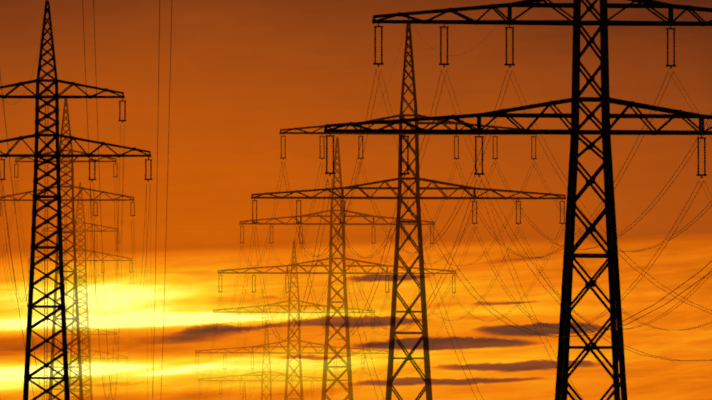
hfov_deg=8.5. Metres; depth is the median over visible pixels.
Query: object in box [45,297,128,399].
pylon
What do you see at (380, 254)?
conductors
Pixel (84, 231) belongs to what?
pylon
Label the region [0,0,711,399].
sky
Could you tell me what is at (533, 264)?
conductors
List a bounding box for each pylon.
[0,0,151,399]
[0,99,134,399]
[27,182,132,399]
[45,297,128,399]
[195,241,388,399]
[198,319,333,399]
[218,136,456,399]
[242,381,246,399]
[251,18,565,399]
[324,0,711,399]
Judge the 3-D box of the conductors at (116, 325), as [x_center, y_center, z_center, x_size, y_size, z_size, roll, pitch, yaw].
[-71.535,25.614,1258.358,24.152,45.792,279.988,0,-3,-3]
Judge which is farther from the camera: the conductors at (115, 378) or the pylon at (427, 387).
the conductors at (115, 378)
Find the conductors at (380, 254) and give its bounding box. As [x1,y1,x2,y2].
[219,28,562,322]
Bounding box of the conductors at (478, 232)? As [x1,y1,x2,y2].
[253,25,711,340]
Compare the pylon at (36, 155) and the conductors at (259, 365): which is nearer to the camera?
the pylon at (36, 155)
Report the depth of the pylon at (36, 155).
558.72 m
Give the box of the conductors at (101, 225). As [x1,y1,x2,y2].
[0,0,171,399]
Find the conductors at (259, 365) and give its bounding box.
[194,280,385,399]
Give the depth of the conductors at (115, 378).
1429.84 m
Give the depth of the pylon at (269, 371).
1397.25 m
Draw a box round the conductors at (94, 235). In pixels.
[0,36,149,301]
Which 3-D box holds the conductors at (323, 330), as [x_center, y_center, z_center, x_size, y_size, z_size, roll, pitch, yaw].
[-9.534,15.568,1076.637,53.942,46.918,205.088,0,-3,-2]
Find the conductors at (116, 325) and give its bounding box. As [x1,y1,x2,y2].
[28,232,131,383]
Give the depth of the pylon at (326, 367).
974.33 m
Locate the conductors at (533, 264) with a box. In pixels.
[328,70,711,399]
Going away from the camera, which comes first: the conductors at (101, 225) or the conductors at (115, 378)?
the conductors at (101, 225)
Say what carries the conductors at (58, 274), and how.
hanging from the pylon at (55, 318)
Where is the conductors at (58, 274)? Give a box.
[0,107,133,308]
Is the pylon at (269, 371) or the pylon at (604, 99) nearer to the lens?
the pylon at (604, 99)
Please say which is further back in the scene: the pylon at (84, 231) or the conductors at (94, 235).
the pylon at (84, 231)
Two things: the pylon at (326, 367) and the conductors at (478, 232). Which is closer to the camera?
the conductors at (478, 232)
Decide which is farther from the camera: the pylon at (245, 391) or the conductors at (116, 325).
the pylon at (245, 391)
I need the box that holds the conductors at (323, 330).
[196,160,454,376]
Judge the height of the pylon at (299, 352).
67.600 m
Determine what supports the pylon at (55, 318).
on the ground
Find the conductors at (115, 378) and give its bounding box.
[45,350,127,394]

